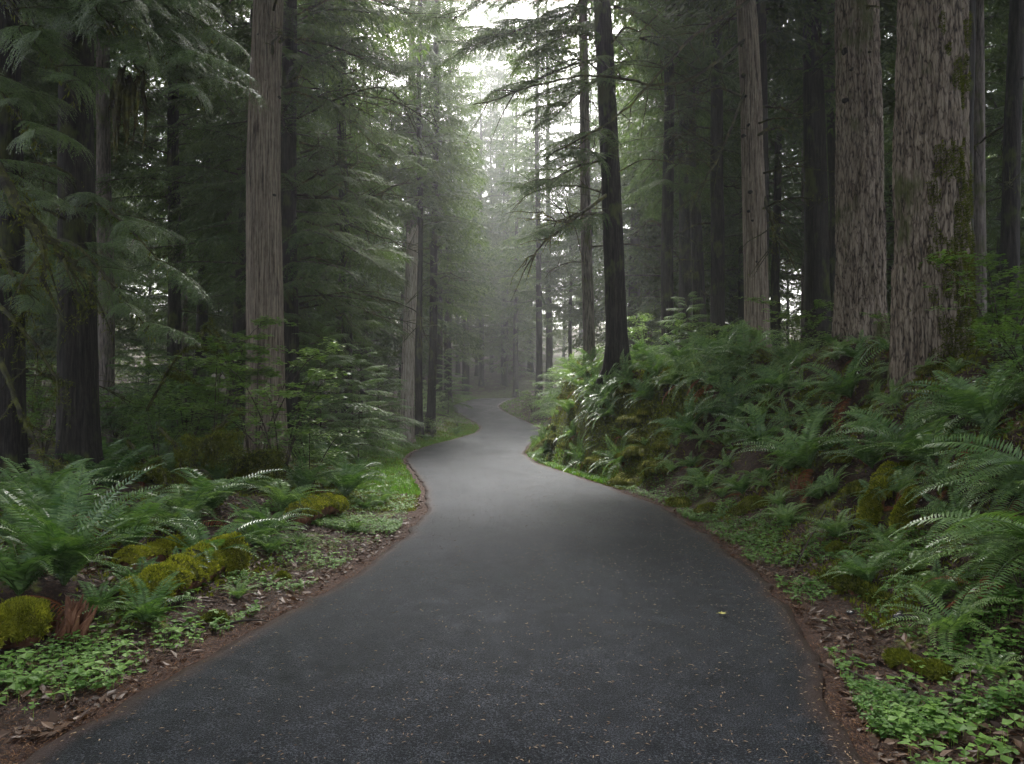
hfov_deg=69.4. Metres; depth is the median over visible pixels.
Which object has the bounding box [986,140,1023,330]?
conifer tree
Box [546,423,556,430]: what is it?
mossy rock
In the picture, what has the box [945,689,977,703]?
stick
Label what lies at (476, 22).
sky
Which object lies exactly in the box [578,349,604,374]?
sword fern
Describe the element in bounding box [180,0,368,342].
conifer tree
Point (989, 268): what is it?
conifer tree
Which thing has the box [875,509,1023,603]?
sword fern
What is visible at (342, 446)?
sword fern
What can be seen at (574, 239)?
conifer tree
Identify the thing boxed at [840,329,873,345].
sword fern
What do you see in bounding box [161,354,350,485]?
leafy shrub
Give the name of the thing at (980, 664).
sword fern
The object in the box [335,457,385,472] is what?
sword fern
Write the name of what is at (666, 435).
moss carpet
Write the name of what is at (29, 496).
sword fern
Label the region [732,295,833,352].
leafy shrub
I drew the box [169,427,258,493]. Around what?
mossy rock
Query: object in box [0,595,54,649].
mossy log
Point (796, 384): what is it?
sword fern
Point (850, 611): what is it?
stone
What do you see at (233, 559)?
mossy log
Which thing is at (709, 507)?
moss cushion
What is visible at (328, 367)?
conifer tree
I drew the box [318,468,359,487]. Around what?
sword fern
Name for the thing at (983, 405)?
sword fern
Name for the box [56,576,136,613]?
sword fern
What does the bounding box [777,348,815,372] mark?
sword fern
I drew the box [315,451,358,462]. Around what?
sword fern
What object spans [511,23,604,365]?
conifer tree
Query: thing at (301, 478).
sword fern
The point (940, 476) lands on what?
sword fern
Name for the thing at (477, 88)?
tall conifer
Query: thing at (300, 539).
sword fern
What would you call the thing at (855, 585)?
mossy root
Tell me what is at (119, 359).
conifer tree
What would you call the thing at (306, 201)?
conifer tree
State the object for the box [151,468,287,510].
sword fern
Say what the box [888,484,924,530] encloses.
mossy root
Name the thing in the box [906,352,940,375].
sword fern
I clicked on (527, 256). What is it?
conifer tree
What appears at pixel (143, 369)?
young hemlock
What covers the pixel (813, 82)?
conifer tree
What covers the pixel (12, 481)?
sword fern
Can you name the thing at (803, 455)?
sword fern
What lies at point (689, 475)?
sword fern
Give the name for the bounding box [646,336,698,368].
sword fern
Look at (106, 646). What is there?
clover
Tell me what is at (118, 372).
leafy shrub
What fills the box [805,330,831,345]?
leafy shrub
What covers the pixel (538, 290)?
tall conifer
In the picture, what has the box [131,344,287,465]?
leafy shrub
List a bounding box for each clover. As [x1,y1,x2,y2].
[0,442,415,691]
[529,412,1023,741]
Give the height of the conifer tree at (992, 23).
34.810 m
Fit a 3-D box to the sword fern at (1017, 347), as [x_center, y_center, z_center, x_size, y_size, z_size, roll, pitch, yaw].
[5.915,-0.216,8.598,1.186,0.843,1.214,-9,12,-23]
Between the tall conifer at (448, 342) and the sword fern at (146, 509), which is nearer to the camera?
the sword fern at (146, 509)
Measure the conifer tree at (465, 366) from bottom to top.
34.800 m
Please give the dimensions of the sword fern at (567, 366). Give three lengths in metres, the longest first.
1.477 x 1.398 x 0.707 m
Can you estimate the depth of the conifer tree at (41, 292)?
34.67 m
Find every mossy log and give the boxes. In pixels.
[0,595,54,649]
[110,533,190,572]
[118,531,251,606]
[284,492,348,524]
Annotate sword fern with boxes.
[0,456,120,521]
[0,463,171,584]
[0,466,51,509]
[0,467,62,484]
[0,467,92,526]
[0,467,141,524]
[0,498,149,616]
[0,507,52,539]
[15,453,119,470]
[17,545,116,574]
[49,441,170,487]
[54,489,203,547]
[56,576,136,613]
[74,489,133,519]
[80,495,132,521]
[82,571,201,621]
[87,505,133,521]
[89,556,182,584]
[101,457,175,484]
[102,436,137,453]
[103,439,145,459]
[104,453,176,467]
[106,438,165,456]
[109,437,166,456]
[115,479,255,532]
[120,495,226,534]
[124,447,189,477]
[126,507,278,561]
[129,546,221,587]
[133,439,179,455]
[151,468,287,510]
[182,448,251,479]
[203,503,311,546]
[211,581,263,598]
[227,496,324,534]
[244,479,335,508]
[244,534,296,555]
[248,476,291,492]
[272,456,349,490]
[280,532,322,544]
[291,446,317,456]
[291,446,329,462]
[298,439,366,464]
[304,461,389,495]
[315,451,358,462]
[317,436,362,462]
[318,455,370,469]
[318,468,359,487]
[326,462,381,478]
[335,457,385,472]
[335,518,377,533]
[348,494,382,507]
[376,488,398,496]
[448,426,464,433]
[528,421,546,455]
[530,422,556,459]
[551,352,581,380]
[553,417,581,448]
[558,350,597,386]
[563,428,594,470]
[572,343,604,360]
[573,356,602,398]
[574,373,594,402]
[576,389,599,423]
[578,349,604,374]
[580,370,622,413]
[585,388,620,429]
[588,427,638,482]
[589,360,622,382]
[593,374,619,411]
[598,349,639,398]
[623,357,662,411]
[628,358,656,365]
[629,339,665,358]
[630,338,661,359]
[630,349,672,401]
[641,360,687,387]
[641,452,676,475]
[644,352,696,403]
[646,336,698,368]
[646,349,675,367]
[647,386,726,445]
[658,343,721,402]
[668,465,734,494]
[669,452,707,470]
[674,321,750,367]
[674,461,710,485]
[675,353,748,402]
[676,343,731,361]
[679,318,741,357]
[683,421,717,447]
[684,390,729,422]
[685,384,761,431]
[693,340,763,389]
[698,364,767,409]
[706,408,745,431]
[707,320,789,363]
[707,447,739,472]
[711,402,800,451]
[712,473,761,501]
[723,324,785,347]
[727,386,788,437]
[735,406,866,503]
[738,348,816,396]
[745,469,777,495]
[748,456,782,483]
[751,502,814,529]
[752,385,789,408]
[753,357,786,387]
[753,486,793,505]
[759,343,788,355]
[759,452,817,469]
[763,394,809,436]
[769,344,792,358]
[772,339,824,353]
[772,399,845,432]
[776,367,820,402]
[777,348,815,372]
[787,474,840,498]
[792,335,889,442]
[796,508,866,537]
[802,462,855,500]
[814,339,854,362]
[817,376,982,458]
[817,426,849,451]
[820,427,914,468]
[822,540,921,582]
[823,335,874,365]
[833,403,900,433]
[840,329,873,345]
[841,407,984,489]
[841,520,907,546]
[845,400,870,429]
[849,470,903,509]
[851,528,923,553]
[856,378,887,404]
[863,337,889,358]
[865,461,931,507]
[869,375,910,411]
[871,688,924,713]
[872,362,888,377]
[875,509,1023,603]
[875,547,961,578]
[875,556,997,612]
[877,581,1020,661]
[890,464,930,479]
[894,361,1023,428]
[899,448,978,503]
[901,428,974,474]
[904,432,1023,541]
[904,473,989,539]
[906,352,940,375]
[906,356,1023,474]
[908,392,951,431]
[942,637,1023,679]
[943,407,1015,460]
[947,530,1022,577]
[950,524,1009,563]
[951,509,1000,535]
[954,458,1023,518]
[957,327,1023,367]
[962,360,1017,379]
[990,387,1023,406]
[992,379,1023,387]
[995,369,1023,408]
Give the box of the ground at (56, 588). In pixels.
[0,318,1023,763]
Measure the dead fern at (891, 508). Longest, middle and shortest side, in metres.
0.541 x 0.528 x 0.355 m
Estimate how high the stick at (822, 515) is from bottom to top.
0.395 m
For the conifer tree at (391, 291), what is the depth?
84.77 m
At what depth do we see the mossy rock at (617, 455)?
15.28 m
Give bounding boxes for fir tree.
[400,0,741,410]
[824,0,889,346]
[887,0,977,387]
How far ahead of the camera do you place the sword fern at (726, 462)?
11.87 m
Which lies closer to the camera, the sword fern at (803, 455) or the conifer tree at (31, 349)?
the sword fern at (803, 455)
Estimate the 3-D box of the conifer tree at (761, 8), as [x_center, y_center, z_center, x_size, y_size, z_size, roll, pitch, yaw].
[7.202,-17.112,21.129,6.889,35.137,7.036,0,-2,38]
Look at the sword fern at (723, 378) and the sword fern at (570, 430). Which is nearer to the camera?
the sword fern at (723, 378)
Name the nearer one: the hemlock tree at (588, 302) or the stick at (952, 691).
the stick at (952, 691)
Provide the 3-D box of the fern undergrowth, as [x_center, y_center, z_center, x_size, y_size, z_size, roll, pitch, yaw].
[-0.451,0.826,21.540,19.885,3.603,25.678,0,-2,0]
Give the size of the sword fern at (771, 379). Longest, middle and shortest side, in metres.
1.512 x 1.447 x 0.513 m
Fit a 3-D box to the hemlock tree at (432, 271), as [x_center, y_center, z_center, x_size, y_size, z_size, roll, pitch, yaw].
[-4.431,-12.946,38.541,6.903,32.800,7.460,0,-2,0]
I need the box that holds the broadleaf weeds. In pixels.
[0,571,1023,763]
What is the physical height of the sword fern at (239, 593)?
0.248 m
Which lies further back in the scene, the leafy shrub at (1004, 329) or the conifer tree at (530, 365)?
the conifer tree at (530, 365)
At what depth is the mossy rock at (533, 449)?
25.29 m
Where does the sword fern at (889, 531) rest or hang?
on the ground at (56, 588)
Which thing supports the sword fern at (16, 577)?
on the ground at (56, 588)
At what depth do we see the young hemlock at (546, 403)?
30.17 m
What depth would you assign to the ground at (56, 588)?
7.06 m
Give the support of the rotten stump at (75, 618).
on the ground at (56, 588)
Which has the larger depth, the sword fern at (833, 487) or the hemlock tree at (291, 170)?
the hemlock tree at (291, 170)
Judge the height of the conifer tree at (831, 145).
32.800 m
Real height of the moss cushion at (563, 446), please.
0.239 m
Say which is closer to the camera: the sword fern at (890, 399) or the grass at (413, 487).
the sword fern at (890, 399)
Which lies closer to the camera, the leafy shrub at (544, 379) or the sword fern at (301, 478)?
the sword fern at (301, 478)
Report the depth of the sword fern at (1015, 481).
5.92 m
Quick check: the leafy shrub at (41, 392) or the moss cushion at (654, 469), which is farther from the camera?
the leafy shrub at (41, 392)
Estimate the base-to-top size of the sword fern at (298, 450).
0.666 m
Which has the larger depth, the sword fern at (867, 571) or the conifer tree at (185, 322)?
the conifer tree at (185, 322)
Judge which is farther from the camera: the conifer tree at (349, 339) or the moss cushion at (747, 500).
the conifer tree at (349, 339)
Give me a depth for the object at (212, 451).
11.40 m
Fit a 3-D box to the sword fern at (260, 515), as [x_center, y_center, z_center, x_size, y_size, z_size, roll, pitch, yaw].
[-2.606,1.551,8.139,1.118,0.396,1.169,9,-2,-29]
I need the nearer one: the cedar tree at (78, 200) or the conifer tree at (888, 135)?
the cedar tree at (78, 200)
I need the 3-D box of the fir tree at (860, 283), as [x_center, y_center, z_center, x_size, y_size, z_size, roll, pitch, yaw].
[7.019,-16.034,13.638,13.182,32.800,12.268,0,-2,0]
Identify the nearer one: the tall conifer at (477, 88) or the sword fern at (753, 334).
the sword fern at (753, 334)
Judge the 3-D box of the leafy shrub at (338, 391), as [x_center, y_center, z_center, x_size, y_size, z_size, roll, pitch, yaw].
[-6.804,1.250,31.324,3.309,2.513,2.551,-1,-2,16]
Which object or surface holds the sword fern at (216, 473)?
on the ground at (56, 588)
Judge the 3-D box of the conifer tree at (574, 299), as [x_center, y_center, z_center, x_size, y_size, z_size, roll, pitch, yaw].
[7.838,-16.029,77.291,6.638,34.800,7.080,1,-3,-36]
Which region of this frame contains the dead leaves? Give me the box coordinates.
[0,337,1023,763]
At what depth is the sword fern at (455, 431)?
39.15 m
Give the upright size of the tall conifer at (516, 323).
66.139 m
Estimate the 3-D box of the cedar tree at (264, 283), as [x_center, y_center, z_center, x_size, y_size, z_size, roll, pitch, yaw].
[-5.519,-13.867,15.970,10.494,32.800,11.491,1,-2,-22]
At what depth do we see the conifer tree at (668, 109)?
25.15 m
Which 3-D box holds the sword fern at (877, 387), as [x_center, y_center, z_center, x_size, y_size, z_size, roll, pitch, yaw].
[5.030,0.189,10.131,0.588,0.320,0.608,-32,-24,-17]
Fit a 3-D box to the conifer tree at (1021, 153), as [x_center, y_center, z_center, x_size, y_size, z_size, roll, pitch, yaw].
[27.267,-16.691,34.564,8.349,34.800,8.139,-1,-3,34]
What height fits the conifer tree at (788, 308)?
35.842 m
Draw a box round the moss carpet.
[0,337,1023,630]
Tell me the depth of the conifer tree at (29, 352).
55.77 m
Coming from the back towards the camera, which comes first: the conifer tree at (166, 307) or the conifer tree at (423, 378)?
the conifer tree at (166, 307)
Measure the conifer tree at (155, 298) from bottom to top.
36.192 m
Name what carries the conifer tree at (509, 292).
on the ground at (56, 588)
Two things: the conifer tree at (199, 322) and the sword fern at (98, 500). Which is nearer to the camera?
the sword fern at (98, 500)
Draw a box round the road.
[20,398,864,763]
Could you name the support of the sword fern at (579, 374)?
on the ground at (56, 588)
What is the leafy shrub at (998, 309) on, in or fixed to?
on the ground at (56, 588)
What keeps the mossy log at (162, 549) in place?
on the ground at (56, 588)
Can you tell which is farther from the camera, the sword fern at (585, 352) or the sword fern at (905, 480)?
the sword fern at (585, 352)
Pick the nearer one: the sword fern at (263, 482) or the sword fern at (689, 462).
the sword fern at (263, 482)
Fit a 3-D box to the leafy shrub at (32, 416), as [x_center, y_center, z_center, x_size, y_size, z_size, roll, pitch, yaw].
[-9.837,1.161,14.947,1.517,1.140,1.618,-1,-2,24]
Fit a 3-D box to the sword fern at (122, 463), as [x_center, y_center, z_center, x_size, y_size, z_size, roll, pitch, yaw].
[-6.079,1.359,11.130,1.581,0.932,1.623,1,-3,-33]
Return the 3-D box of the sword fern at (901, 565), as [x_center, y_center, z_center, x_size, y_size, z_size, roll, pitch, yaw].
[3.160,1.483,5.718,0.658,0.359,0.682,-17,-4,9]
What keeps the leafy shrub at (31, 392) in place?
on the ground at (56, 588)
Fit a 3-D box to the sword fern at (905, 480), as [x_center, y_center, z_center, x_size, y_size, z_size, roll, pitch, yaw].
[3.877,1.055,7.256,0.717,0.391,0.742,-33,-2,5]
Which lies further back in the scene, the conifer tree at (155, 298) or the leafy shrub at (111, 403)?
the conifer tree at (155, 298)
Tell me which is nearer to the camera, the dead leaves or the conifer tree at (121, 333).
the dead leaves
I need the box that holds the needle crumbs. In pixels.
[38,450,857,763]
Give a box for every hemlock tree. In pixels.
[124,0,457,458]
[349,0,480,418]
[376,0,492,433]
[498,0,699,360]
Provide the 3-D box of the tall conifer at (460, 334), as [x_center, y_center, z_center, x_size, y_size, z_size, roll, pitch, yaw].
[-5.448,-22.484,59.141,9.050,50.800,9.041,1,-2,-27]
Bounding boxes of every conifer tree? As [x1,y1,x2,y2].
[0,0,154,484]
[20,0,160,241]
[21,0,242,444]
[21,1,211,252]
[21,15,139,177]
[23,31,183,220]
[24,49,56,332]
[24,63,154,346]
[24,145,57,400]
[25,65,157,375]
[25,149,166,364]
[25,160,56,388]
[25,235,55,386]
[49,193,143,363]
[50,0,250,431]
[95,0,380,443]
[111,14,235,402]
[115,69,233,376]
[115,84,196,389]
[115,317,125,375]
[116,202,155,373]
[118,64,167,260]
[121,0,247,423]
[135,271,210,360]
[148,7,358,400]
[153,108,227,363]
[179,0,384,327]
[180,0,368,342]
[190,250,234,355]
[193,1,249,415]
[226,7,381,395]
[229,7,379,426]
[237,2,422,429]
[240,0,420,442]
[298,6,454,410]
[321,36,383,294]
[322,46,404,399]
[349,0,488,436]
[371,84,444,396]
[371,208,401,390]
[396,120,453,394]
[442,117,513,394]
[451,154,510,375]
[469,148,543,386]
[487,169,533,360]
[499,150,565,372]
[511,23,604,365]
[519,157,544,319]
[541,15,642,330]
[542,183,581,357]
[553,23,660,355]
[556,4,709,354]
[557,93,605,330]
[562,3,769,344]
[564,0,741,350]
[566,191,601,338]
[591,0,798,349]
[594,15,704,342]
[603,132,737,347]
[612,4,795,337]
[621,115,676,342]
[622,0,783,350]
[628,0,818,338]
[631,0,834,312]
[663,0,988,349]
[673,25,800,338]
[674,126,780,340]
[676,104,797,342]
[685,0,895,345]
[702,62,828,348]
[727,26,892,343]
[767,0,895,327]
[780,93,800,353]
[780,139,889,348]
[783,2,895,320]
[783,130,888,274]
[802,0,1023,145]
[828,4,896,319]
[881,4,1023,252]
[883,0,1008,330]
[884,0,975,283]
[884,33,891,277]
[886,6,1023,319]
[887,94,1023,324]
[974,0,1023,334]
[985,3,1023,241]
[985,9,1023,324]
[986,91,1022,322]
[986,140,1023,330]
[987,23,1006,50]
[995,22,1023,250]
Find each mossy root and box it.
[816,568,894,604]
[853,460,902,531]
[880,647,958,681]
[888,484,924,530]
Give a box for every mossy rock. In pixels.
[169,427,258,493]
[210,443,295,493]
[525,446,539,453]
[535,441,543,446]
[541,433,556,442]
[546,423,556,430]
[556,393,564,398]
[613,451,630,458]
[615,412,645,423]
[616,385,635,393]
[619,442,648,456]
[633,406,654,415]
[637,459,656,472]
[650,441,670,449]
[693,470,709,480]
[725,504,755,515]
[749,498,768,509]
[759,398,776,406]
[823,540,849,553]
[829,453,852,463]
[857,404,871,412]
[899,458,922,467]
[916,363,939,375]
[973,379,1006,391]
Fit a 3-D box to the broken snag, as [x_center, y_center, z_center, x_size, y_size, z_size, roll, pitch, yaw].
[-4.540,-1.727,32.096,0.921,10.240,0.857,0,-2,0]
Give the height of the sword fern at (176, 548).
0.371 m
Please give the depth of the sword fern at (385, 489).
12.35 m
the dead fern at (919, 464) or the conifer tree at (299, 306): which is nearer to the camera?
the dead fern at (919, 464)
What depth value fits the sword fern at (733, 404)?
13.23 m
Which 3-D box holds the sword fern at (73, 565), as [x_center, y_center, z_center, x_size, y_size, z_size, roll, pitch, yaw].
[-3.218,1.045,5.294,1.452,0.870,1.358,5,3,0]
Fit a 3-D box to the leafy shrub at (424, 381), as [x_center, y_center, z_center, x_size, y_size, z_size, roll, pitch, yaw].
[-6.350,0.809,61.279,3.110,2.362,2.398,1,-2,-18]
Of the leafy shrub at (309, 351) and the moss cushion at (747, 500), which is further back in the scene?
the leafy shrub at (309, 351)
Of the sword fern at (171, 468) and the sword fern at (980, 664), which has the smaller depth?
the sword fern at (980, 664)
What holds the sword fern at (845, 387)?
on the ground at (56, 588)
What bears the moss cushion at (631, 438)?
on the ground at (56, 588)
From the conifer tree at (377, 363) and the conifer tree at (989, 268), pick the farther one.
the conifer tree at (377, 363)
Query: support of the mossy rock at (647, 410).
on the ground at (56, 588)
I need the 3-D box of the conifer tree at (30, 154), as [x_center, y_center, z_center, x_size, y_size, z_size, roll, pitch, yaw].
[-17.457,-14.649,29.845,9.354,34.802,9.653,1,-2,-26]
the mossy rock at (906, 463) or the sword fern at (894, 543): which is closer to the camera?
the sword fern at (894, 543)
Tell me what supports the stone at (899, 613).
on the ground at (56, 588)
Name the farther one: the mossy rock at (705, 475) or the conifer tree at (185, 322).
the conifer tree at (185, 322)
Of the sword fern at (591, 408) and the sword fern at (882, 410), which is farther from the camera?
the sword fern at (591, 408)
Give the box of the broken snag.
[399,225,417,442]
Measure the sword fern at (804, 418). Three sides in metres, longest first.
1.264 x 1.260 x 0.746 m
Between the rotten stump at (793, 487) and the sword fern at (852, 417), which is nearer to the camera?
the rotten stump at (793, 487)
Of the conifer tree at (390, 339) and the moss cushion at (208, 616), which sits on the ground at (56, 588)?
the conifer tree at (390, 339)
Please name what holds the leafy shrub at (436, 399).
on the ground at (56, 588)
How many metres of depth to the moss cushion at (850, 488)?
8.00 m
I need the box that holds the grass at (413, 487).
[352,391,625,495]
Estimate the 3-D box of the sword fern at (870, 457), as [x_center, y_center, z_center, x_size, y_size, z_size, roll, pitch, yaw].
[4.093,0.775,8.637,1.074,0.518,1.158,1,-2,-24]
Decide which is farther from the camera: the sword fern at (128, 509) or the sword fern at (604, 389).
the sword fern at (604, 389)
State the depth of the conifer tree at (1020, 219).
56.91 m
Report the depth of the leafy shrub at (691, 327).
22.50 m
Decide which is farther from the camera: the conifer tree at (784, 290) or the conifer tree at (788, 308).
the conifer tree at (788, 308)
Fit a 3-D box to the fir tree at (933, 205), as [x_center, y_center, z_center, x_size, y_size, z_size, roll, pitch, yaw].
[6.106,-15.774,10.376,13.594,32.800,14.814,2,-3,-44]
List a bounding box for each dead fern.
[764,467,783,480]
[884,485,916,510]
[914,462,930,480]
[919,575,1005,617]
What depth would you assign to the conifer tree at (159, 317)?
40.74 m
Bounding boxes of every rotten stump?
[48,595,97,642]
[790,475,813,495]
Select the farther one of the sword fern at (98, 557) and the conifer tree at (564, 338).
the conifer tree at (564, 338)
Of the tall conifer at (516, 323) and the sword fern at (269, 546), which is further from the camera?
the tall conifer at (516, 323)
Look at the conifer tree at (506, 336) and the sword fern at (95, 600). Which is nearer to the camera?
the sword fern at (95, 600)
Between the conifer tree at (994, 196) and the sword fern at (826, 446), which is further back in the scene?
the conifer tree at (994, 196)
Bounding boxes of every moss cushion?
[195,608,229,625]
[272,570,291,579]
[558,440,571,448]
[582,456,602,465]
[606,471,639,486]
[625,432,646,442]
[641,459,668,472]
[664,496,692,507]
[693,501,718,513]
[737,495,762,505]
[838,479,868,496]
[894,567,931,581]
[926,424,969,442]
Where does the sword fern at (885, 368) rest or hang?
on the ground at (56, 588)
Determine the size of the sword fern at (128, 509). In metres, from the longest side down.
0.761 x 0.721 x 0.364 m
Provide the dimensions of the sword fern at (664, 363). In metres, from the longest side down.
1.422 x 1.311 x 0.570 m
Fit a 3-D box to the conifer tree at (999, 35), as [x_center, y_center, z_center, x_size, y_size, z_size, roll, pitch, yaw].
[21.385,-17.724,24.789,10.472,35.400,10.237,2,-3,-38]
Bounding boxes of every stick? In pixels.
[160,626,209,638]
[212,619,267,628]
[792,509,826,572]
[814,661,870,681]
[888,663,920,689]
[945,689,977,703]
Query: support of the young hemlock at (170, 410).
on the ground at (56, 588)
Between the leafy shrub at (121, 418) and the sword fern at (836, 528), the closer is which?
the sword fern at (836, 528)
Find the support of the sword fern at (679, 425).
on the ground at (56, 588)
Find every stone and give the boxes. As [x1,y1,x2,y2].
[846,610,855,613]
[892,610,907,619]
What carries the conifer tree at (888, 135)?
on the ground at (56, 588)
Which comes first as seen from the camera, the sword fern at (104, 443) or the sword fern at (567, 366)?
the sword fern at (104, 443)
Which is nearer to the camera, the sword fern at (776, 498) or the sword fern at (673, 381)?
the sword fern at (776, 498)
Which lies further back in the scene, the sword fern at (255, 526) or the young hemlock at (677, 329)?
the young hemlock at (677, 329)
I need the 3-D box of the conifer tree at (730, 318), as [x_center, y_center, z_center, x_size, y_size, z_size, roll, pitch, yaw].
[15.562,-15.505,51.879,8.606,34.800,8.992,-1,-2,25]
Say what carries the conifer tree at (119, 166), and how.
on the ground at (56, 588)
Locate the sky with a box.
[122,0,995,328]
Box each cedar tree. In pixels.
[0,0,267,489]
[242,0,321,465]
[462,0,834,349]
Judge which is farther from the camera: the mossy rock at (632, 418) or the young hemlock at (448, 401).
the young hemlock at (448, 401)
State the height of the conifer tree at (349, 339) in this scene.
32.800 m
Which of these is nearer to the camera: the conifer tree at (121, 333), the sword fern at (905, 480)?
the sword fern at (905, 480)
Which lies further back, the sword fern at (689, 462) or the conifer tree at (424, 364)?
the conifer tree at (424, 364)
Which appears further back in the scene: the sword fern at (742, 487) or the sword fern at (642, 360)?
the sword fern at (642, 360)
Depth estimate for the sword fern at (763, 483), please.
10.05 m
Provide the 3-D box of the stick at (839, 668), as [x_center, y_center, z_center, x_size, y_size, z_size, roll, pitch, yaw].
[1.884,1.673,4.215,0.044,0.081,0.407,2,-3,-40]
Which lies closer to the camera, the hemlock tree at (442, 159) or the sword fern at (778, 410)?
the sword fern at (778, 410)
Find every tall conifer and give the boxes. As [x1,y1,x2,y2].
[389,2,498,407]
[398,0,505,400]
[443,0,491,374]
[453,1,518,385]
[454,0,496,329]
[466,2,526,372]
[473,0,526,333]
[476,0,535,381]
[480,0,557,396]
[484,0,581,398]
[485,2,534,257]
[497,0,582,388]
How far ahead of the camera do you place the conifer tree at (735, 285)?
47.59 m
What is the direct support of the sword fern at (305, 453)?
on the ground at (56, 588)
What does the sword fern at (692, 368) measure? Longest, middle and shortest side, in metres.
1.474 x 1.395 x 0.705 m
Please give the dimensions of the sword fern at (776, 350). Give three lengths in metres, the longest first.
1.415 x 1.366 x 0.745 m
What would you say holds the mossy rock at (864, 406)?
on the ground at (56, 588)
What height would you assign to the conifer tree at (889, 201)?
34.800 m
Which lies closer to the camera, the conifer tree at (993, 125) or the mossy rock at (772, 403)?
the mossy rock at (772, 403)
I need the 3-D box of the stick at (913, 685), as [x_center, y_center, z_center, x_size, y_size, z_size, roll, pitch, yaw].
[2.114,1.602,4.023,0.097,0.123,0.334,0,-2,0]
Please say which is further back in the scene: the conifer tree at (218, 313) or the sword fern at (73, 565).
the conifer tree at (218, 313)
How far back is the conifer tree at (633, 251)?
43.28 m
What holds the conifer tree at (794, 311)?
on the ground at (56, 588)
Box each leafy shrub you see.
[26,359,56,446]
[26,360,128,428]
[26,373,50,399]
[26,377,55,412]
[27,411,55,445]
[99,359,178,439]
[99,390,168,443]
[115,359,188,436]
[115,370,160,409]
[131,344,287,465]
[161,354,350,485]
[174,315,300,482]
[182,318,344,452]
[267,425,369,490]
[301,396,339,427]
[313,384,378,418]
[363,412,402,446]
[395,384,440,425]
[414,392,446,407]
[423,379,449,390]
[423,416,451,436]
[515,389,549,417]
[529,373,554,390]
[549,367,564,389]
[627,312,688,347]
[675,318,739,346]
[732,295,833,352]
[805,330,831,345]
[859,311,889,340]
[919,249,1023,372]
[968,311,1023,388]
[975,300,1023,346]
[985,535,1023,594]
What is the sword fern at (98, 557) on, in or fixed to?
on the ground at (56, 588)
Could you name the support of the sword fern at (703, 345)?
on the ground at (56, 588)
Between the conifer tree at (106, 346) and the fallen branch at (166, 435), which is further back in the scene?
the conifer tree at (106, 346)
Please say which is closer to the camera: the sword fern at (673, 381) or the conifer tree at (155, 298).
the sword fern at (673, 381)
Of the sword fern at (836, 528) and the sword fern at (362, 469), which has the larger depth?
the sword fern at (362, 469)
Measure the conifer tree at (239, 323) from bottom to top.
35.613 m
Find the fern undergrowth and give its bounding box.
[200,339,970,503]
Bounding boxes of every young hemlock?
[99,331,213,449]
[110,349,245,457]
[285,313,384,449]
[317,345,406,460]
[326,357,424,452]
[424,351,473,412]
[529,348,578,411]
[532,379,565,418]
[656,291,723,353]
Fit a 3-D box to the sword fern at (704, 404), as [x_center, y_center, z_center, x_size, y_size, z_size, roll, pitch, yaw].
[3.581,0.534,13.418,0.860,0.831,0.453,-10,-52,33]
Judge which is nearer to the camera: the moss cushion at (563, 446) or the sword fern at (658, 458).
the sword fern at (658, 458)
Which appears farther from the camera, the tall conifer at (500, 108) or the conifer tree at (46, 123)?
the tall conifer at (500, 108)
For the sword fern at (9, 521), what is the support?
on the ground at (56, 588)
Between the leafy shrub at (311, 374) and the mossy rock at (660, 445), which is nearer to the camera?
the leafy shrub at (311, 374)
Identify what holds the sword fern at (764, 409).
on the ground at (56, 588)
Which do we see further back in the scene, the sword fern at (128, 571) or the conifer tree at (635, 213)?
the conifer tree at (635, 213)
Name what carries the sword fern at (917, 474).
on the ground at (56, 588)
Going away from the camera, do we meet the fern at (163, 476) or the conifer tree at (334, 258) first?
the fern at (163, 476)
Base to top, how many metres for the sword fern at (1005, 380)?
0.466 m
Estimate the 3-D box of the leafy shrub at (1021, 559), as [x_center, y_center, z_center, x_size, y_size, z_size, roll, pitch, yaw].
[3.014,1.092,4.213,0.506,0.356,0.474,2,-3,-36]
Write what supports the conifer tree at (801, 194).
on the ground at (56, 588)
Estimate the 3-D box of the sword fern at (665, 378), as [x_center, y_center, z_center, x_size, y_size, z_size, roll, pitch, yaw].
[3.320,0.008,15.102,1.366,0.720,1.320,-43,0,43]
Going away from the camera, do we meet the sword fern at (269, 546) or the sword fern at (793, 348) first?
the sword fern at (269, 546)
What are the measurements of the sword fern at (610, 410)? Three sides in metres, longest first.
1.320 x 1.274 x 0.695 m
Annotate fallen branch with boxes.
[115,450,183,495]
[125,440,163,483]
[145,317,228,411]
[155,425,208,489]
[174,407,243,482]
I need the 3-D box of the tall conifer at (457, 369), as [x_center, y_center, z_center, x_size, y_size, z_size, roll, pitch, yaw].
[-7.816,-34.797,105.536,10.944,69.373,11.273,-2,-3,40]
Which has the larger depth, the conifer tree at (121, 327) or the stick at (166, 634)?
the conifer tree at (121, 327)
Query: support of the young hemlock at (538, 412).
on the ground at (56, 588)
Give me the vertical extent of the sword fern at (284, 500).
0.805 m
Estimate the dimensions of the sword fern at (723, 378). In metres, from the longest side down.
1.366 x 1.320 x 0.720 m
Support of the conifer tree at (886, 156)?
on the ground at (56, 588)
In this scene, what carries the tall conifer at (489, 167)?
on the ground at (56, 588)
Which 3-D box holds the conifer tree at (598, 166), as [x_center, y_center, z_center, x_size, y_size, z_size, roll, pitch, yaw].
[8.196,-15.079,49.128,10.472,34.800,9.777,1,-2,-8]
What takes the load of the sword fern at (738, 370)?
on the ground at (56, 588)
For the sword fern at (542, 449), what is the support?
on the ground at (56, 588)
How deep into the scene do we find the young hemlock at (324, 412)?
18.90 m

